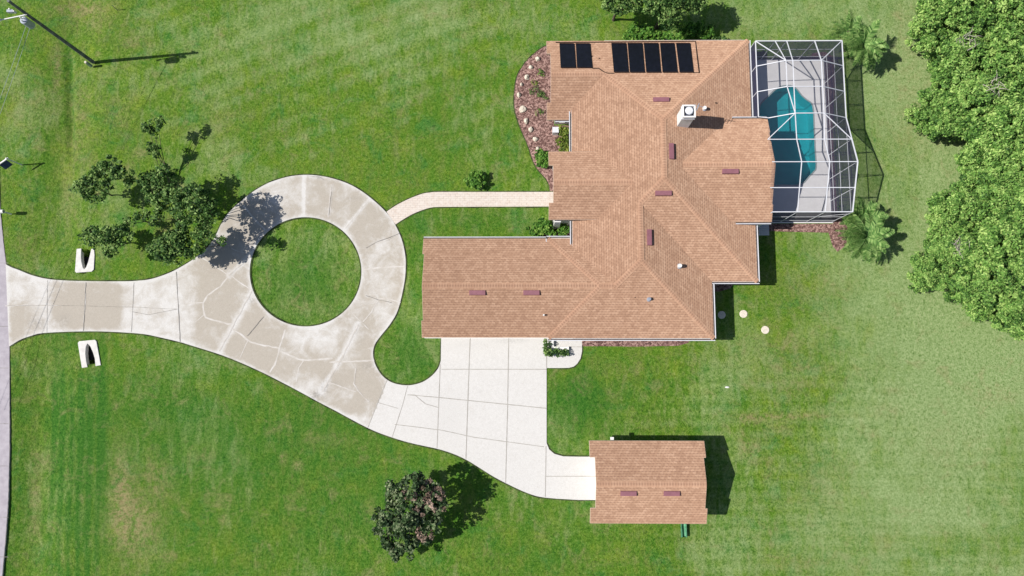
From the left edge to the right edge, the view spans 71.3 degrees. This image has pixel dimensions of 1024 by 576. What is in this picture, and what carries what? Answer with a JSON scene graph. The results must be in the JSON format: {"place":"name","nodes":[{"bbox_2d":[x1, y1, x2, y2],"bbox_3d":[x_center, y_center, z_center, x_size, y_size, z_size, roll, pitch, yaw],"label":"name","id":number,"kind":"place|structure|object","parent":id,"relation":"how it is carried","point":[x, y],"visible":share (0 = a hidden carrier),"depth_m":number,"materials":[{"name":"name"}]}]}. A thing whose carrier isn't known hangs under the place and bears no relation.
{"place":"outdoors","nodes":[
{"label":"outdoors","id":0,"kind":"place"},
{"bbox_2d":[0,208,9,575],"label":"road","id":1,"kind":"structure","parent":0,"point":[4,419],"depth_m":61.77,"materials":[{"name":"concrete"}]},
{"bbox_2d":[6,174,595,500],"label":"driveway","id":2,"kind":"structure","parent":0,"point":[269,206],"depth_m":62.13,"materials":[{"name":"concrete"}]},
{"bbox_2d":[10,176,398,338],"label":"driveway joints","id":3,"kind":"object","parent":2,"relation":"on","point":[162,308],"visible":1,"depth_m":62.63,"materials":[{"name":"grey concrete"}]},
{"bbox_2d":[5,184,404,401],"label":"driveway patched cracks","id":4,"kind":"object","parent":2,"relation":"on","point":[239,265],"visible":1,"depth_m":62.34,"materials":[{"name":"beige concrete"}]},
{"bbox_2d":[368,338,595,496],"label":"apron joints","id":5,"kind":"object","parent":2,"relation":"on","point":[467,400],"visible":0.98,"depth_m":61.23,"materials":[{"name":"grey concrete"}]},
{"bbox_2d":[551,341,568,349],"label":"screen wall","id":6,"kind":"structure","parent":2,"relation":"on","point":[553,347],"depth_m":61.43,"materials":[{"name":"white paint"}]},
{"bbox_2d":[0,0,1023,575],"bbox_3d":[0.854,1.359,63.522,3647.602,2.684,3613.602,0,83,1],"label":"lawn","id":7,"kind":"structure","parent":0,"point":[858,416],"depth_m":61.72,"materials":[{"name":"green plant"}]},
{"bbox_2d":[0,157,21,168],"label":"yard sign","id":8,"kind":"object","parent":7,"relation":"on","point":[5,164],"visible":1,"depth_m":62.76,"materials":[{"name":"white paint"}]},
{"bbox_2d":[0,0,94,63],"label":"utility pole","id":9,"kind":"object","parent":7,"relation":"on","point":[27,22],"visible":1,"depth_m":57.20,"materials":[{"name":"wood"},{"name":"grey metal"},{"name":"white paint"}]},
{"bbox_2d":[0,27,25,96],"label":"service cable","id":10,"kind":"object","parent":9,"relation":"attached to","point":[13,61],"visible":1,"depth_m":57.12,"materials":[{"name":"grey metal"}]},
{"bbox_2d":[0,29,29,112],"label":"service cable","id":11,"kind":"object","parent":9,"relation":"attached to","point":[16,67],"visible":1,"depth_m":57.33,"materials":[{"name":"grey metal"}]},
{"bbox_2d":[75,249,94,272],"bbox_3d":[-37.739,-2.394,63.392,1.662,0.560,2.165,0,83,1],"label":"culvert headwall","id":12,"kind":"object","parent":7,"relation":"on","point":[89,263],"visible":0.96,"depth_m":63.14,"materials":[{"name":"concrete"}]},
{"bbox_2d":[78,340,100,367],"bbox_3d":[-36.810,5.721,62.434,1.640,0.560,2.463,-13,83,-1],"label":"culvert headwall","id":13,"kind":"object","parent":7,"relation":"on","point":[84,348],"visible":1,"depth_m":62.22,"materials":[{"name":"concrete"}]},
{"bbox_2d":[68,170,114,203],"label":"citrus tree","id":14,"kind":"object","parent":7,"relation":"on","point":[86,182],"visible":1,"depth_m":60.56,"materials":[{"name":"green plant"}]},
{"bbox_2d":[77,223,135,258],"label":"citrus tree","id":15,"kind":"object","parent":7,"relation":"on","point":[103,236],"visible":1,"depth_m":59.84,"materials":[{"name":"green plant"}]},
{"bbox_2d":[87,154,136,188],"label":"citrus tree","id":16,"kind":"object","parent":7,"relation":"on","point":[116,172],"visible":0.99,"depth_m":60.55,"materials":[{"name":"green plant"}]},
{"bbox_2d":[122,209,150,227],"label":"citrus tree","id":17,"kind":"object","parent":7,"relation":"on","point":[128,222],"visible":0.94,"depth_m":61.11,"materials":[{"name":"green plant"}]},
{"bbox_2d":[136,163,176,209],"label":"citrus tree","id":18,"kind":"object","parent":7,"relation":"on","point":[158,185],"visible":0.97,"depth_m":59.57,"materials":[{"name":"green plant"}]},
{"bbox_2d":[141,115,171,182],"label":"citrus tree","id":19,"kind":"object","parent":7,"relation":"on","point":[154,150],"visible":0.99,"depth_m":61.50,"materials":[{"name":"green plant"}]},
{"bbox_2d":[148,200,180,229],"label":"citrus tree","id":20,"kind":"object","parent":7,"relation":"on","point":[154,217],"visible":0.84,"depth_m":60.34,"materials":[{"name":"green plant"}]},
{"bbox_2d":[145,222,196,266],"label":"citrus tree","id":21,"kind":"object","parent":7,"relation":"on","point":[164,244],"visible":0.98,"depth_m":59.21,"materials":[{"name":"green plant"}]},
{"bbox_2d":[168,181,219,231],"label":"citrus tree","id":22,"kind":"object","parent":7,"relation":"on","point":[181,200],"visible":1,"depth_m":58.75,"materials":[{"name":"green plant"}]},
{"bbox_2d":[189,224,226,254],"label":"citrus tree","id":23,"kind":"object","parent":7,"relation":"on","point":[199,235],"visible":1,"depth_m":59.02,"materials":[{"name":"green plant"}]},
{"bbox_2d":[370,470,448,562],"bbox_3d":[-8.323,18.546,57.771,5.725,5.388,7.729,25,84,4],"label":"magnolia tree","id":24,"kind":"object","parent":7,"relation":"on","point":[402,524],"visible":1,"depth_m":56.57,"materials":[{"name":"green plant"}]},
{"bbox_2d":[387,191,552,224],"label":"walkway","id":25,"kind":"structure","parent":7,"relation":"on","point":[399,212],"depth_m":63.32,"materials":[{"name":"beige concrete"}]},
{"bbox_2d":[463,170,486,189],"bbox_3d":[-3.184,-9.495,63.009,1.946,1.261,1.820,-42,85,-4],"label":"round shrub","id":26,"kind":"object","parent":7,"relation":"on","point":[475,179],"visible":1,"depth_m":62.67,"materials":[{"name":"green plant"}]},
{"bbox_2d":[513,45,549,190],"bbox_3d":[1.731,-15.349,64.173,3.302,0.001,13.641,0,83,1],"label":"bed edging","id":27,"kind":"object","parent":7,"relation":"on","point":[517,119],"visible":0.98,"depth_m":64.20,"materials":[{"name":"concrete"}]},
{"bbox_2d":[525,216,556,236],"bbox_3d":[2.558,-4.962,62.239,2.161,1.584,2.118,-33,84,-3],"label":"round shrub","id":28,"kind":"object","parent":7,"relation":"on","point":[541,227],"visible":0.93,"depth_m":61.88,"materials":[{"name":"green plant"}]},
{"bbox_2d":[514,46,568,190],"bbox_3d":[3.088,-14.958,64.063,4.975,0.100,13.779,-15,83,-1],"label":"mulch bed","id":29,"kind":"object","parent":7,"relation":"on","point":[540,124],"visible":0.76,"depth_m":64.23,"materials":[{"name":"brown wood"}]},
{"bbox_2d":[519,106,525,112],"bbox_3d":[0.966,-16.056,64.166,0.649,0.424,0.669,0,83,1],"label":"boulder","id":30,"kind":"object","parent":29,"relation":"on","point":[522,109],"visible":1,"depth_m":64.02,"materials":[{"name":"stone"}]},
{"bbox_2d":[529,84,545,96],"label":"bed plant","id":31,"kind":"object","parent":29,"relation":"on","point":[537,92],"visible":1,"depth_m":64.16,"materials":[{"name":"green plant"}]},
{"bbox_2d":[534,148,548,167],"bbox_3d":[2.735,-11.411,63.171,1.547,1.211,1.817,0,83,1],"label":"round shrub","id":32,"kind":"object","parent":29,"relation":"on","point":[541,156],"visible":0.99,"depth_m":62.84,"materials":[{"name":"green plant"}]},
{"bbox_2d":[552,127,558,134],"bbox_3d":[3.854,-13.915,63.511,0.560,0.960,0.510,0,83,1],"label":"wall utility box","id":33,"kind":"object","parent":29,"relation":"on","point":[555,130],"visible":1,"depth_m":63.04,"materials":[{"name":"white paint"}]},
{"bbox_2d":[555,125,568,151],"bbox_3d":[4.623,-13.084,63.309,1.670,1.301,2.518,13,84,2],"label":"croton hedge","id":34,"kind":"object","parent":29,"relation":"on","point":[564,131],"visible":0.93,"depth_m":62.95,"materials":[{"name":"green plant"}]},
{"bbox_2d":[542,338,569,357],"bbox_3d":[3.625,5.463,61.318,2.655,1.011,1.424,26,84,4],"label":"corner hedge","id":35,"kind":"object","parent":7,"relation":"on","point":[556,351],"visible":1,"depth_m":61.07,"materials":[{"name":"green plant"}]},
{"bbox_2d":[421,39,775,340],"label":"house","id":36,"kind":"structure","parent":7,"relation":"on","point":[661,205],"depth_m":58.98,"materials":[{"name":"brown"}]},
{"bbox_2d":[600,0,643,21],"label":"shade tree","id":37,"kind":"object","parent":7,"relation":"on","point":[624,7],"visible":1,"depth_m":60.81,"materials":[{"name":"green plant"}]},
{"bbox_2d":[582,341,688,346],"bbox_3d":[10.580,4.475,61.710,9.700,0.078,1.180,0,83,1],"label":"mulch bed","id":38,"kind":"object","parent":7,"relation":"on","point":[631,343],"visible":0.38,"depth_m":61.67,"materials":[{"name":"brown wood"}]},
{"bbox_2d":[622,21,660,39],"bbox_3d":[11.616,-22.837,64.189,3.555,1.634,2.077,0,83,1],"label":"hedge bush","id":39,"kind":"object","parent":7,"relation":"on","point":[643,33],"visible":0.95,"depth_m":63.82,"materials":[{"name":"green plant"}]},
{"bbox_2d":[660,31,684,39],"bbox_3d":[14.415,-22.366,64.306,2.500,1.203,1.287,0,83,1],"label":"hedge bush","id":40,"kind":"object","parent":7,"relation":"on","point":[665,35],"visible":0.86,"depth_m":63.95,"materials":[{"name":"green plant"}]},
{"bbox_2d":[642,0,708,31],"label":"shade tree","id":41,"kind":"object","parent":7,"relation":"on","point":[669,12],"visible":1,"depth_m":60.23,"materials":[{"name":"green plant"}]},
{"bbox_2d":[681,524,686,536],"bbox_3d":[14.342,20.099,59.682,0.532,0.335,1.352,0,83,1],"label":"water trough","id":42,"kind":"object","parent":7,"relation":"on","point":[683,530],"visible":0.66,"depth_m":59.67,"materials":[{"name":"green plastic"}]},
{"bbox_2d":[676,20,714,39],"bbox_3d":[16.448,-22.986,64.139,3.524,1.640,2.079,0,83,1],"label":"hedge bush","id":43,"kind":"object","parent":7,"relation":"on","point":[692,29],"visible":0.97,"depth_m":63.79,"materials":[{"name":"green plant"}]},
{"bbox_2d":[710,35,726,39],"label":"hedge bush","id":44,"kind":"object","parent":7,"relation":"on","point":[719,38],"visible":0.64,"depth_m":64.06,"materials":[{"name":"green plant"}]},
{"bbox_2d":[718,311,725,318],"bbox_3d":[18.168,2.327,61.886,0.680,0.146,0.680,0,83,1],"label":"tank lid","id":45,"kind":"object","parent":7,"relation":"on","point":[721,314],"visible":1,"depth_m":61.86,"materials":[{"name":"concrete"}]},
{"bbox_2d":[714,284,732,291],"bbox_3d":[18.087,-0.183,62.153,2.700,0.075,1.000,0,83,1],"label":"mulch bed","id":46,"kind":"object","parent":7,"relation":"on","point":[719,287],"visible":0.41,"depth_m":62.14,"materials":[{"name":"brown wood"}]},
{"bbox_2d":[739,310,746,317],"bbox_3d":[20.049,2.244,61.871,0.680,0.146,0.680,0,83,1],"label":"tank lid","id":47,"kind":"object","parent":7,"relation":"on","point":[743,313],"visible":1,"depth_m":61.84,"materials":[{"name":"concrete"}]},
{"bbox_2d":[758,224,768,234],"bbox_3d":[22.087,-5.113,62.673,0.912,0.100,0.989,0,83,1],"label":"door landing","id":48,"kind":"object","parent":7,"relation":"on","point":[763,229],"depth_m":62.63,"materials":[{"name":"concrete"}]},
{"bbox_2d":[761,326,768,333],"bbox_3d":[21.869,3.619,61.686,0.680,0.146,0.680,0,83,1],"label":"tank lid","id":49,"kind":"object","parent":7,"relation":"on","point":[764,329],"visible":1,"depth_m":61.66,"materials":[{"name":"concrete"}]},
{"bbox_2d":[751,60,832,222],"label":"pool deck","id":50,"kind":"structure","parent":7,"relation":"on","point":[773,75],"depth_m":63.72,"materials":[{"name":"concrete"}]},
{"bbox_2d":[759,85,816,185],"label":"swimming pool","id":51,"kind":"structure","parent":50,"relation":"in","point":[775,102],"depth_m":63.65,"materials":[{"name":"liquid"}]},
{"bbox_2d":[751,40,857,221],"bbox_3d":[24.327,-13.474,60.817,7.367,5.421,14.926,0,83,1],"label":"pool enclosure","id":52,"kind":"object","parent":50,"relation":"on","point":[842,161],"visible":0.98,"depth_m":60.81,"materials":[{"name":"white metal"}]},
{"bbox_2d":[769,218,847,251],"bbox_3d":[25.455,-12.252,63.458,8.000,0.078,18.300,0,83,1],"label":"mulch bed","id":53,"kind":"object","parent":7,"relation":"on","point":[838,242],"visible":0.36,"depth_m":62.63,"materials":[{"name":"brown wood"}]},
{"bbox_2d":[827,9,888,70],"bbox_3d":[29.956,-21.355,62.455,4.214,4.311,5.553,-30,84,-3],"label":"clump palm","id":54,"kind":"object","parent":7,"relation":"on","point":[866,43],"visible":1,"depth_m":61.46,"materials":[{"name":"green plant"}]},
{"bbox_2d":[835,196,895,263],"bbox_3d":[29.700,-4.849,60.678,4.564,3.990,5.891,0,83,1],"label":"clump palm","id":55,"kind":"object","parent":7,"relation":"on","point":[867,230],"visible":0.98,"depth_m":59.44,"materials":[{"name":"green plant"}]},
{"bbox_2d":[906,242,959,293],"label":"live oak","id":56,"kind":"object","parent":7,"relation":"on","point":[929,272],"visible":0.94,"depth_m":58.99,"materials":[{"name":"green plant"}]},
{"bbox_2d":[903,87,964,141],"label":"live oak","id":57,"kind":"object","parent":7,"relation":"on","point":[926,121],"visible":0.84,"depth_m":60.10,"materials":[{"name":"green plant"}]},
{"bbox_2d":[905,0,987,59],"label":"live oak","id":58,"kind":"object","parent":7,"relation":"on","point":[935,18],"visible":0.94,"depth_m":60.08,"materials":[{"name":"green plant"}]},
{"bbox_2d":[923,215,980,268],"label":"live oak","id":59,"kind":"object","parent":7,"relation":"on","point":[947,242],"visible":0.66,"depth_m":59.00,"materials":[{"name":"green plant"}]},
{"bbox_2d":[924,180,989,239],"bbox_3d":[37.072,-6.359,60.220,4.941,5.025,5.108,27,84,4],"label":"live oak","id":60,"kind":"object","parent":7,"relation":"on","point":[940,208],"visible":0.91,"depth_m":59.02,"materials":[{"name":"green plant"}]},
{"bbox_2d":[926,27,993,90],"bbox_3d":[38.242,-18.941,61.067,5.480,6.255,6.063,15,84,2],"label":"live oak","id":61,"kind":"object","parent":7,"relation":"on","point":[958,49],"visible":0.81,"depth_m":59.46,"materials":[{"name":"green plant"}]},
{"bbox_2d":[920,64,1008,141],"bbox_3d":[37.969,-15.420,60.586,6.288,6.408,5.683,22,84,3],"label":"live oak","id":62,"kind":"object","parent":7,"relation":"on","point":[969,91],"visible":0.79,"depth_m":59.10,"materials":[{"name":"green plant"}]},
{"bbox_2d":[943,240,1012,313],"bbox_3d":[38.400,-0.590,58.947,5.866,6.222,5.768,38,85,5],"label":"live oak","id":63,"kind":"object","parent":7,"relation":"on","point":[984,288],"visible":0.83,"depth_m":57.20,"materials":[{"name":"green plant"}]},
{"bbox_2d":[944,0,1016,43],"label":"live oak","id":64,"kind":"object","parent":7,"relation":"on","point":[986,9],"visible":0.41,"depth_m":59.54,"materials":[{"name":"green plant"}]},
{"bbox_2d":[945,167,1020,230],"bbox_3d":[39.759,-7.128,60.134,6.419,5.310,5.736,24,84,3],"label":"live oak","id":65,"kind":"object","parent":7,"relation":"on","point":[984,191],"visible":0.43,"depth_m":58.73,"materials":[{"name":"green plant"}]},
{"bbox_2d":[950,19,1023,95],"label":"live oak","id":66,"kind":"object","parent":7,"relation":"on","point":[1002,58],"visible":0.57,"depth_m":58.86,"materials":[{"name":"green plant"}]},
{"bbox_2d":[954,123,1023,190],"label":"live oak","id":67,"kind":"object","parent":7,"relation":"on","point":[974,160],"visible":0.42,"depth_m":59.53,"materials":[{"name":"green plant"}]},
{"bbox_2d":[955,207,1023,277],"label":"live oak","id":68,"kind":"object","parent":7,"relation":"on","point":[1010,228],"visible":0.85,"depth_m":57.28,"materials":[{"name":"green plant"}]},
{"bbox_2d":[958,90,1023,163],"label":"live oak","id":69,"kind":"object","parent":7,"relation":"on","point":[999,118],"visible":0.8,"depth_m":58.31,"materials":[{"name":"green plant"}]},
{"bbox_2d":[965,276,1023,334],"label":"live oak","id":70,"kind":"object","parent":7,"relation":"on","point":[1010,313],"visible":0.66,"depth_m":57.60,"materials":[{"name":"green plant"}]},
{"bbox_2d":[973,0,1023,62],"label":"live oak","id":71,"kind":"object","parent":7,"relation":"on","point":[1018,22],"visible":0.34,"depth_m":59.09,"materials":[{"name":"green plant"}]},
{"bbox_2d":[980,136,1023,199],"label":"live oak","id":72,"kind":"object","parent":7,"relation":"on","point":[1012,175],"visible":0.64,"depth_m":58.14,"materials":[{"name":"green plant"}]},
{"bbox_2d":[990,170,1023,239],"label":"live oak","id":73,"kind":"object","parent":7,"relation":"on","point":[1020,199],"visible":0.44,"depth_m":57.87,"materials":[{"name":"green plant"}]},
{"bbox_2d":[996,236,1023,282],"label":"live oak","id":74,"kind":"object","parent":7,"relation":"on","point":[1018,266],"visible":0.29,"depth_m":57.60,"materials":[{"name":"green plant"}]},
{"bbox_2d":[996,286,1023,340],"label":"live oak","id":75,"kind":"object","parent":7,"relation":"on","point":[1015,335],"visible":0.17,"depth_m":59.45,"materials":[{"name":"green plant"}]},
{"bbox_2d":[997,118,1023,164],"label":"live oak","id":76,"kind":"object","parent":7,"relation":"on","point":[1019,144],"visible":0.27,"depth_m":58.32,"materials":[{"name":"green plant"}]},
{"bbox_2d":[1000,65,1023,122],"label":"live oak","id":77,"kind":"object","parent":7,"relation":"on","point":[1016,85],"visible":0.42,"depth_m":58.84,"materials":[{"name":"green plant"}]},
{"bbox_2d":[589,437,707,523],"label":"detached garage","id":78,"kind":"structure","parent":0,"point":[649,482],"depth_m":57.11,"materials":[{"name":"brown"}]},
{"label":"mulch bed","id":79,"kind":"structure","parent":0,"visible":0},
{"bbox_2d":[557,223,569,235],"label":"round shrub","id":80,"kind":"object","parent":79,"relation":"on","point":[564,229],"visible":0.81,"depth_m":62.00,"materials":[{"name":"green plant"}]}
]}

